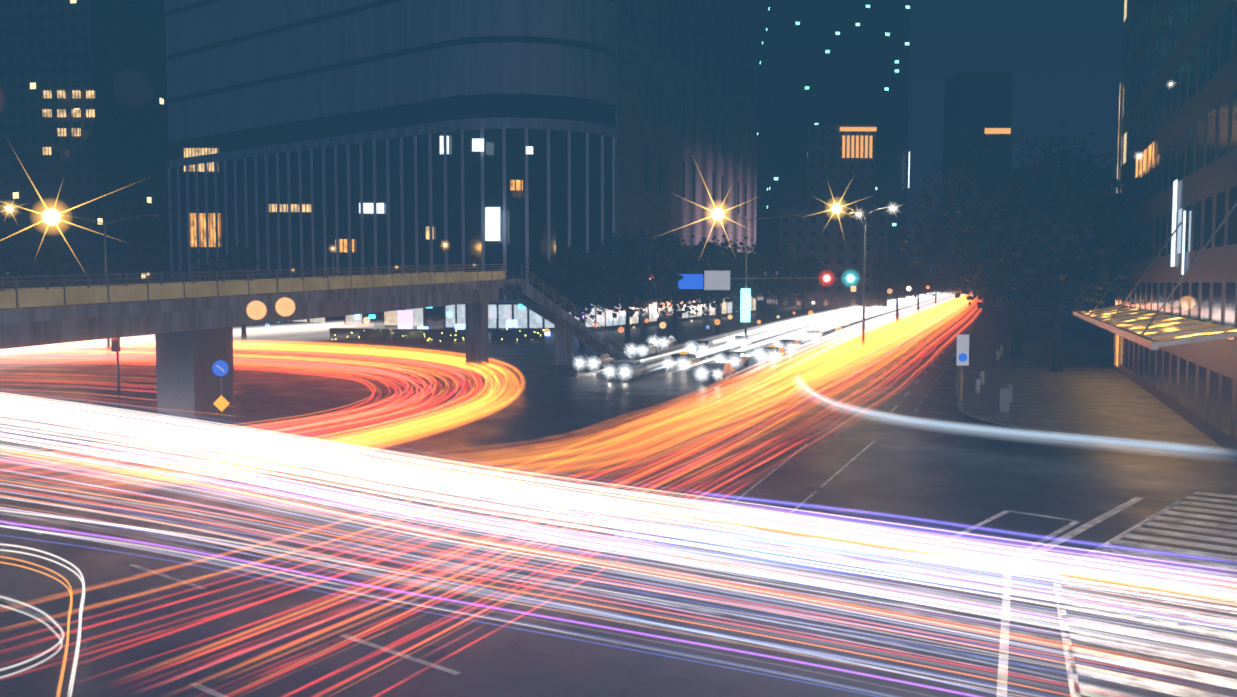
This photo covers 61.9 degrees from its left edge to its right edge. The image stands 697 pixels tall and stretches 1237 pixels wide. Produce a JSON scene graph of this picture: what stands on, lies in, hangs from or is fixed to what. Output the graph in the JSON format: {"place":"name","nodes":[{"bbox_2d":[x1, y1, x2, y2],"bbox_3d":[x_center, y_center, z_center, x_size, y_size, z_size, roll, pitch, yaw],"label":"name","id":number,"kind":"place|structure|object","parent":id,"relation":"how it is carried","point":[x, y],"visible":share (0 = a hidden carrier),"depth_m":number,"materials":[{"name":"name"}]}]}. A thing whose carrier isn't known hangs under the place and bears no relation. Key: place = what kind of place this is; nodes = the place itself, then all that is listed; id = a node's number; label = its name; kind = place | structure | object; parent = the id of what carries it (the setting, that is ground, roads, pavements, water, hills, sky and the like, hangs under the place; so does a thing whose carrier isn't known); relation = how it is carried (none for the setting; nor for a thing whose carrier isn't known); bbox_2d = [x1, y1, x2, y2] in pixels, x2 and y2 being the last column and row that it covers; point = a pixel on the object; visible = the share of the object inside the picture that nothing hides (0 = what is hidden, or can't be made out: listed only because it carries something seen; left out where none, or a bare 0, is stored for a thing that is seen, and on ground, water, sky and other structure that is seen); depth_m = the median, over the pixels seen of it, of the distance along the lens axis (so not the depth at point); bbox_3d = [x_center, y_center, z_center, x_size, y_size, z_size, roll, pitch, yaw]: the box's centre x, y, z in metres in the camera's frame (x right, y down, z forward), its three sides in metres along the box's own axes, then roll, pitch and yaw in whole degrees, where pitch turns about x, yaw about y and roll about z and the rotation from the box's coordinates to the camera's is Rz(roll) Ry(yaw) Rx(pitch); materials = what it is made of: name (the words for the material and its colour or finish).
{"place":"outdoors","nodes":[
{"label":"outdoors","id":0,"kind":"place"},
{"bbox_2d":[0,0,98,287],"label":"tower wall","id":1,"kind":"structure","parent":0,"point":[45,44],"depth_m":296.71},
{"bbox_2d":[43,90,94,154],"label":"lit windows","id":2,"kind":"structure","parent":1,"relation":"attached to","point":[62,113],"depth_m":292.38,"materials":[{"name":"glass"}]},
{"bbox_2d":[155,327,234,423],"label":"overpass pier","id":3,"kind":"structure","parent":0,"point":[188,385],"depth_m":55.60,"materials":[{"name":"concrete"}]},
{"bbox_2d":[0,280,505,348],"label":"overpass","id":4,"kind":"object","parent":3,"relation":"on","point":[38,326],"depth_m":55.56,"materials":[{"name":"concrete"}]},
{"bbox_2d":[0,271,504,308],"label":"overpass panels","id":5,"kind":"object","parent":4,"relation":"on","point":[36,297],"depth_m":55.70,"materials":[{"name":"metal"}]},
{"bbox_2d":[0,264,505,309],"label":"bridge railing","id":6,"kind":"object","parent":4,"relation":"on","point":[106,279],"depth_m":56.76,"materials":[{"name":"metal"}]},
{"bbox_2d":[214,245,280,278],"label":"tree crown","id":7,"kind":"object","parent":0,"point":[240,257],"depth_m":123.18,"materials":[{"name":"green plant"}]},
{"bbox_2d":[167,0,757,328],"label":"building","id":8,"kind":"structure","parent":0,"point":[509,106],"materials":[{"name":"glass"}]},
{"bbox_2d":[184,148,428,238],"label":"lit windows","id":9,"kind":"structure","parent":8,"relation":"attached to","point":[190,152],"depth_m":200.21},
{"bbox_2d":[168,128,614,299],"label":"facade fins","id":10,"kind":"object","parent":8,"relation":"on","point":[375,204],"depth_m":172.01,"materials":[{"name":"grey"}]},
{"bbox_2d":[190,180,522,251],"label":"lit windows","id":11,"kind":"structure","parent":10,"relation":"attached to","point":[514,185],"depth_m":201.54,"materials":[{"name":"glass"}]},
{"bbox_2d":[359,136,532,240],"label":"lit windows","id":12,"kind":"structure","parent":10,"relation":"attached to","point":[492,223],"depth_m":155.01,"materials":[{"name":"glass"}]},
{"bbox_2d":[171,128,616,167],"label":"building ledge","id":13,"kind":"object","parent":8,"relation":"attached to","point":[410,136],"depth_m":164.92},
{"bbox_2d":[631,0,754,215],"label":"windows","id":14,"kind":"structure","parent":8,"relation":"attached to","point":[646,102],"depth_m":208.28,"materials":[{"name":"black glass"}]},
{"bbox_2d":[0,285,1236,696],"bbox_3d":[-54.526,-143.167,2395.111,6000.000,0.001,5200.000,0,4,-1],"label":"ground","id":15,"kind":"structure","parent":0,"point":[524,517],"depth_m":32.45,"materials":[{"name":"asphalt"}]},
{"bbox_2d":[0,254,47,286],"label":"tree crown","id":16,"kind":"object","parent":15,"relation":"on","point":[6,271],"depth_m":132.85,"materials":[{"name":"green plant"}]},
{"bbox_2d":[47,214,160,354],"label":"lamp","id":17,"kind":"object","parent":15,"relation":"on","point":[108,350],"depth_m":108.20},
{"bbox_2d":[90,0,170,285],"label":"tower wall","id":18,"kind":"structure","parent":15,"relation":"on","point":[129,84],"depth_m":308.60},
{"bbox_2d":[220,359,222,426],"bbox_3d":[-20.758,2.324,53.914,0.100,3.600,0.100,0,4,-1],"label":"sign pole","id":19,"kind":"object","parent":15,"relation":"on","point":[222,395],"depth_m":53.91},
{"bbox_2d":[212,360,228,375],"bbox_3d":[-20.756,1.031,53.758,0.840,0.840,0.030,0,4,-1],"label":"keep right sign","id":20,"kind":"object","parent":19,"relation":"attached to","point":[217,371],"depth_m":53.74,"materials":[{"name":"blue"}]},
{"bbox_2d":[192,245,273,280],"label":"tree crown","id":21,"kind":"object","parent":15,"relation":"on","point":[212,263],"depth_m":123.00,"materials":[{"name":"green plant"}]},
{"bbox_2d":[278,306,443,328],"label":"storefront","id":22,"kind":"object","parent":15,"relation":"on","point":[432,318],"depth_m":169.93,"materials":[{"name":"glass"}]},
{"bbox_2d":[165,0,617,332],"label":"building spandrels","id":23,"kind":"object","parent":15,"relation":"on","point":[508,68],"depth_m":169.52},
{"bbox_2d":[165,0,617,271],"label":"building edge lights","id":24,"kind":"object","parent":15,"relation":"on","point":[168,101],"depth_m":288.47},
{"bbox_2d":[329,328,544,341],"bbox_3d":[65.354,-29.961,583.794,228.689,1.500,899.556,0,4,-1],"label":"hedge","id":25,"kind":"object","parent":15,"relation":"on","point":[453,335],"depth_m":136.22,"materials":[{"name":"green"}]},
{"bbox_2d":[444,305,454,328],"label":"storefront","id":26,"kind":"object","parent":15,"relation":"on","point":[449,316],"depth_m":160.92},
{"bbox_2d":[354,314,549,335],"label":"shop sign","id":27,"kind":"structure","parent":15,"relation":"on","point":[511,323],"depth_m":158.84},
{"bbox_2d":[455,304,464,323],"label":"storefront","id":28,"kind":"object","parent":15,"relation":"on","point":[459,313],"depth_m":159.82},
{"bbox_2d":[465,302,488,373],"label":"overpass pier","id":29,"kind":"structure","parent":15,"relation":"on","point":[476,335],"depth_m":85.89,"materials":[{"name":"paint"}]},
{"bbox_2d":[398,310,583,328],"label":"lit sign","id":30,"kind":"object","parent":15,"relation":"on","point":[405,319],"depth_m":167.04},
{"bbox_2d":[496,303,511,328],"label":"storefront","id":31,"kind":"object","parent":15,"relation":"on","point":[504,312],"depth_m":157.91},
{"bbox_2d":[512,303,526,328],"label":"storefront","id":32,"kind":"object","parent":15,"relation":"on","point":[519,315],"depth_m":157.96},
{"bbox_2d":[527,308,541,327],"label":"storefront","id":33,"kind":"object","parent":15,"relation":"on","point":[531,320],"depth_m":158.25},
{"bbox_2d":[555,321,574,365],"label":"stair pier","id":34,"kind":"structure","parent":15,"relation":"on","point":[564,343],"depth_m":94.51,"materials":[{"name":"paint"}]},
{"bbox_2d":[502,279,631,360],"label":"overpass stairs","id":35,"kind":"structure","parent":34,"relation":"on","point":[523,292],"depth_m":93.46,"materials":[{"name":"concrete"}]},
{"bbox_2d":[502,265,632,360],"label":"stair railing","id":36,"kind":"object","parent":35,"relation":"attached to","point":[570,308],"depth_m":93.55,"materials":[{"name":"metal"}]},
{"bbox_2d":[575,266,606,352],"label":"tree trunk","id":37,"kind":"object","parent":15,"relation":"on","point":[581,347],"depth_m":111.34,"materials":[{"name":"brown plant"}]},
{"bbox_2d":[528,245,626,323],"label":"tree","id":38,"kind":"object","parent":37,"relation":"on","point":[573,257],"depth_m":108.10,"materials":[{"name":"green plant"}]},
{"bbox_2d":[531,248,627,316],"bbox_3d":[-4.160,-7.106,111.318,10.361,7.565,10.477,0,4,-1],"label":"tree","id":39,"kind":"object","parent":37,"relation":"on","point":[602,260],"depth_m":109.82,"materials":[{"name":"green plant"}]},
{"bbox_2d":[578,353,614,367],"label":"car body","id":40,"kind":"object","parent":15,"relation":"on","point":[586,363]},
{"bbox_2d":[299,411,906,658],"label":"manhole covers","id":41,"kind":"object","parent":15,"relation":"on","point":[427,652],"depth_m":24.44,"materials":[{"name":"grey metal"}]},
{"bbox_2d":[0,324,1236,696],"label":"road markings","id":42,"kind":"object","parent":15,"relation":"on","point":[1074,670],"depth_m":24.44,"materials":[{"name":"white paint"}]},
{"bbox_2d":[607,360,646,376],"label":"car body","id":43,"kind":"object","parent":15,"relation":"on","point":[619,371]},
{"bbox_2d":[612,256,654,348],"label":"tree trunk","id":44,"kind":"object","parent":15,"relation":"on","point":[627,340],"depth_m":119.07,"materials":[{"name":"brown plant"}]},
{"bbox_2d":[582,219,674,307],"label":"tree","id":45,"kind":"object","parent":44,"relation":"attached to","point":[656,263],"depth_m":116.61,"materials":[{"name":"green plant"}]},
{"bbox_2d":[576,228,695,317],"bbox_3d":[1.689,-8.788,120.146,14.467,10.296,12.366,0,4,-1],"label":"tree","id":46,"kind":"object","parent":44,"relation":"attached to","point":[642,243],"depth_m":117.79,"materials":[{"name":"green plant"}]},
{"bbox_2d":[629,342,658,354],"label":"car body","id":47,"kind":"object","parent":15,"relation":"on","point":[637,350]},
{"bbox_2d":[652,335,676,345],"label":"car body","id":48,"kind":"object","parent":15,"relation":"on","point":[658,342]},
{"bbox_2d":[667,353,700,368],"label":"car body","id":49,"kind":"object","parent":15,"relation":"on","point":[676,364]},
{"bbox_2d":[669,264,699,340],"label":"tree trunk","id":50,"kind":"object","parent":15,"relation":"on","point":[675,328],"depth_m":133.95,"materials":[{"name":"brown plant"}]},
{"bbox_2d":[634,230,723,316],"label":"tree","id":51,"kind":"object","parent":50,"relation":"attached to","point":[665,240],"depth_m":131.82,"materials":[{"name":"green plant"}]},
{"bbox_2d":[619,296,755,326],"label":"storefront","id":52,"kind":"object","parent":15,"relation":"on","point":[652,314],"depth_m":200.40,"materials":[{"name":"glass"}]},
{"bbox_2d":[690,341,716,352],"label":"car body","id":53,"kind":"object","parent":15,"relation":"on","point":[699,349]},
{"bbox_2d":[699,362,735,379],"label":"car body","id":54,"kind":"object","parent":15,"relation":"on","point":[709,374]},
{"bbox_2d":[715,282,732,334],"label":"tree trunk","id":55,"kind":"object","parent":15,"relation":"on","point":[717,327],"depth_m":150.88,"materials":[{"name":"brown plant"}]},
{"bbox_2d":[673,232,773,304],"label":"tree","id":56,"kind":"object","parent":55,"relation":"attached to","point":[733,259],"depth_m":149.05,"materials":[{"name":"green plant"}]},
{"bbox_2d":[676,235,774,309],"bbox_3d":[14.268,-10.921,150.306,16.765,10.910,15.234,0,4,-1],"label":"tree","id":57,"kind":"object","parent":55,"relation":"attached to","point":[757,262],"depth_m":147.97,"materials":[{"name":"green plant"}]},
{"bbox_2d":[718,351,748,365],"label":"car body","id":58,"kind":"object","parent":15,"relation":"on","point":[742,360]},
{"bbox_2d":[731,335,754,345],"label":"car body","id":59,"kind":"object","parent":15,"relation":"on","point":[738,342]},
{"bbox_2d":[756,0,772,299],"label":"building","id":60,"kind":"structure","parent":15,"relation":"on","point":[764,97],"depth_m":472.10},
{"bbox_2d":[763,277,769,324],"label":"tree trunk","id":61,"kind":"object","parent":15,"relation":"on","point":[765,314],"depth_m":186.19,"materials":[{"name":"brown plant"}]},
{"bbox_2d":[732,239,799,296],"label":"tree","id":62,"kind":"object","parent":61,"relation":"attached to","point":[776,251],"depth_m":182.78,"materials":[{"name":"green plant"}]},
{"bbox_2d":[733,255,803,299],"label":"tree","id":63,"kind":"object","parent":61,"relation":"attached to","point":[768,266],"depth_m":183.03,"materials":[{"name":"green plant"}]},
{"bbox_2d":[765,206,778,308],"bbox_3d":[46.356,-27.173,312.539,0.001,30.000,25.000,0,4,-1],"label":"building","id":64,"kind":"structure","parent":15,"relation":"on","point":[771,230],"depth_m":310.69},
{"bbox_2d":[759,347,785,359],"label":"car body","id":65,"kind":"object","parent":15,"relation":"on","point":[767,355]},
{"bbox_2d":[715,211,861,346],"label":"lamp","id":66,"kind":"object","parent":15,"relation":"on","point":[745,326],"depth_m":122.66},
{"bbox_2d":[740,288,750,321],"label":"illuminated sign","id":67,"kind":"object","parent":66,"relation":"attached to","point":[745,303],"depth_m":122.77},
{"bbox_2d":[703,277,823,279],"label":"signal mast arm","id":68,"kind":"object","parent":66,"relation":"attached to","point":[780,278],"depth_m":123.04},
{"bbox_2d":[677,274,702,288],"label":"blue direction sign","id":69,"kind":"object","parent":68,"relation":"attached to","point":[691,281],"depth_m":122.67,"materials":[{"name":"blue"}]},
{"bbox_2d":[704,271,729,289],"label":"sign","id":70,"kind":"object","parent":68,"relation":"attached to","point":[716,280],"depth_m":122.74,"materials":[{"name":"white"}]},
{"bbox_2d":[777,339,800,350],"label":"car body","id":71,"kind":"object","parent":15,"relation":"on","point":[786,347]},
{"bbox_2d":[789,125,807,205],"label":"building wall","id":72,"kind":"structure","parent":15,"relation":"on","point":[798,167],"depth_m":342.65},
{"bbox_2d":[801,269,815,316],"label":"tree trunk","id":73,"kind":"object","parent":15,"relation":"on","point":[803,306],"depth_m":233.35,"materials":[{"name":"brown plant"}]},
{"bbox_2d":[784,251,831,297],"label":"tree","id":74,"kind":"object","parent":73,"relation":"attached to","point":[816,267],"depth_m":230.24,"materials":[{"name":"green plant"}]},
{"bbox_2d":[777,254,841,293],"bbox_3d":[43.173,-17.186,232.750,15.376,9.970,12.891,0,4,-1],"label":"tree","id":75,"kind":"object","parent":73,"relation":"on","point":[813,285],"depth_m":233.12,"materials":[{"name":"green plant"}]},
{"bbox_2d":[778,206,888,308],"bbox_3d":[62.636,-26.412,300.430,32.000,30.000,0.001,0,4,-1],"label":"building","id":76,"kind":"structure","parent":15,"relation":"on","point":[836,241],"depth_m":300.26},
{"bbox_2d":[771,0,910,299],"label":"skyscraper","id":77,"kind":"structure","parent":15,"relation":"on","point":[840,62],"depth_m":457.34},
{"bbox_2d":[807,124,876,205],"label":"building wall","id":78,"kind":"structure","parent":15,"relation":"on","point":[834,178],"depth_m":328.77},
{"bbox_2d":[840,127,876,157],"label":"windows","id":79,"kind":"structure","parent":78,"relation":"attached to","point":[857,140],"depth_m":327.88,"materials":[{"name":"orange"}]},
{"bbox_2d":[833,206,895,351],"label":"median lamp","id":80,"kind":"object","parent":15,"relation":"on","point":[863,324],"depth_m":113.82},
{"bbox_2d":[886,270,906,324],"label":"tree trunk","id":81,"kind":"object","parent":15,"relation":"on","point":[897,312],"depth_m":186.72,"materials":[{"name":"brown plant"}]},
{"bbox_2d":[868,254,924,298],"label":"tree","id":82,"kind":"object","parent":81,"relation":"on","point":[906,285],"depth_m":185.58,"materials":[{"name":"green plant"}]},
{"bbox_2d":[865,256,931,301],"bbox_3d":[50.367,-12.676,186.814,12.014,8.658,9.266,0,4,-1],"label":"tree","id":83,"kind":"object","parent":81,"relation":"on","point":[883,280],"depth_m":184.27,"materials":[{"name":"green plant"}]},
{"bbox_2d":[917,282,924,313],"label":"tree trunk","id":84,"kind":"object","parent":15,"relation":"on","point":[918,310],"depth_m":253.65,"materials":[{"name":"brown plant"}]},
{"bbox_2d":[908,264,939,295],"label":"tree","id":85,"kind":"object","parent":84,"relation":"on","point":[930,281],"depth_m":251.84,"materials":[{"name":"green plant"}]},
{"bbox_2d":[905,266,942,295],"bbox_3d":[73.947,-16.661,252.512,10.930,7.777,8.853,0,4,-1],"label":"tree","id":86,"kind":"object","parent":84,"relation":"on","point":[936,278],"depth_m":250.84,"materials":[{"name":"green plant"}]},
{"bbox_2d":[940,72,959,294],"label":"tower wall","id":87,"kind":"structure","parent":15,"relation":"on","point":[951,118],"depth_m":713.08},
{"bbox_2d":[966,127,982,295],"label":"tower wall","id":88,"kind":"structure","parent":15,"relation":"on","point":[975,140],"depth_m":569.08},
{"bbox_2d":[955,72,1012,294],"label":"tower wall","id":89,"kind":"structure","parent":15,"relation":"on","point":[985,99],"depth_m":696.83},
{"bbox_2d":[979,127,1011,296],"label":"tower wall","id":90,"kind":"structure","parent":15,"relation":"on","point":[993,145],"depth_m":559.09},
{"bbox_2d":[955,301,1227,453],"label":"kerb","id":91,"kind":"structure","parent":15,"relation":"on","point":[957,390],"depth_m":51.00,"materials":[{"name":"concrete"}]},
{"bbox_2d":[956,335,968,365],"bbox_3d":[21.067,0.094,63.075,0.750,1.900,0.040,0,4,-1],"label":"no parking sign","id":92,"kind":"object","parent":91,"relation":"on","point":[962,343],"depth_m":63.05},
{"bbox_2d":[1113,0,1236,460],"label":"building wall","id":93,"kind":"structure","parent":15,"relation":"on","point":[1179,88],"depth_m":57.40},
{"bbox_2d":[1135,142,1153,177],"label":"lit window","id":94,"kind":"structure","parent":93,"relation":"attached to","point":[1144,159],"depth_m":73.00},
{"bbox_2d":[1073,203,1236,349],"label":"canopy frame","id":95,"kind":"object","parent":93,"relation":"attached to","point":[1142,340],"depth_m":50.75,"materials":[{"name":"metal"}]},
{"bbox_2d":[1080,307,1236,341],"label":"canopy","id":96,"kind":"object","parent":95,"relation":"on","point":[1196,334],"depth_m":51.86,"materials":[{"name":"yellow"}]},
{"bbox_2d":[1171,179,1185,274],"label":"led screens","id":97,"kind":"object","parent":93,"relation":"attached to","point":[1174,224],"depth_m":59.77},
{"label":"tree trunk","id":98,"kind":"object","parent":15,"relation":"on","visible":0},
{"bbox_2d":[7,236,95,287],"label":"tree","id":99,"kind":"object","parent":98,"relation":"attached to","point":[56,260],"depth_m":129.62,"materials":[{"name":"green plant"}]},
{"bbox_2d":[0,241,108,288],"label":"tree crown","id":100,"kind":"object","parent":98,"relation":"on","point":[87,270],"depth_m":130.74,"materials":[{"name":"green plant"}]},
{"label":"tree trunk","id":101,"kind":"object","parent":15,"relation":"on","visible":0},
{"bbox_2d":[0,244,28,290],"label":"tree","id":102,"kind":"object","parent":101,"relation":"on","point":[12,258],"depth_m":133.31,"materials":[{"name":"green plant"}]},
{"bbox_2d":[644,243,735,313],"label":"tree","id":103,"kind":"object","parent":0,"point":[702,292],"depth_m":131.94,"materials":[{"name":"green plant"}]},
{"bbox_2d":[804,330,822,339],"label":"car body","id":104,"kind":"object","parent":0,"point":[810,336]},
{"bbox_2d":[881,128,1118,316],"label":"tree","id":105,"kind":"object","parent":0,"point":[927,251],"depth_m":99.67,"materials":[{"name":"green plant"}]},
{"bbox_2d":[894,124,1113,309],"bbox_3d":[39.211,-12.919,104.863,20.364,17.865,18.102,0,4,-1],"label":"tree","id":106,"kind":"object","parent":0,"point":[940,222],"depth_m":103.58,"materials":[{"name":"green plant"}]},
{"bbox_2d":[906,0,1123,284],"label":"sky","id":107,"kind":"structure","parent":0,"point":[1064,57],"materials":[{"name":"blue"}]},
{"bbox_2d":[961,170,1133,317],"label":"tree","id":108,"kind":"object","parent":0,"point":[1059,227],"depth_m":82.06,"materials":[{"name":"green plant"}]},
{"bbox_2d":[971,142,1134,311],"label":"tree","id":109,"kind":"object","parent":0,"point":[1029,189],"depth_m":83.41,"materials":[{"name":"green plant"}]},
{"bbox_2d":[960,297,1226,450],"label":"sidewalk","id":110,"kind":"structure","parent":0,"point":[1090,390],"depth_m":73.96,"materials":[{"name":"concrete"}]},
{"bbox_2d":[975,346,1002,393],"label":"bollards","id":111,"kind":"object","parent":110,"relation":"on","point":[979,382],"depth_m":75.30,"materials":[{"name":"white"}]},
{"bbox_2d":[1000,383,1012,412],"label":"utility cabinets","id":112,"kind":"object","parent":110,"relation":"on","point":[1006,393],"depth_m":59.04,"materials":[{"name":"metal"}]},
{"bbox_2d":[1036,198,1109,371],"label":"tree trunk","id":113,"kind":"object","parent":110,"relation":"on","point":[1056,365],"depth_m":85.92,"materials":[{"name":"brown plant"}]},
{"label":"tree trunk","id":114,"kind":"object","parent":110,"relation":"on","visible":0},
{"bbox_2d":[946,180,1094,312],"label":"tree","id":115,"kind":"object","parent":114,"relation":"attached to","point":[1034,297],"depth_m":126.47,"materials":[{"name":"green plant"}]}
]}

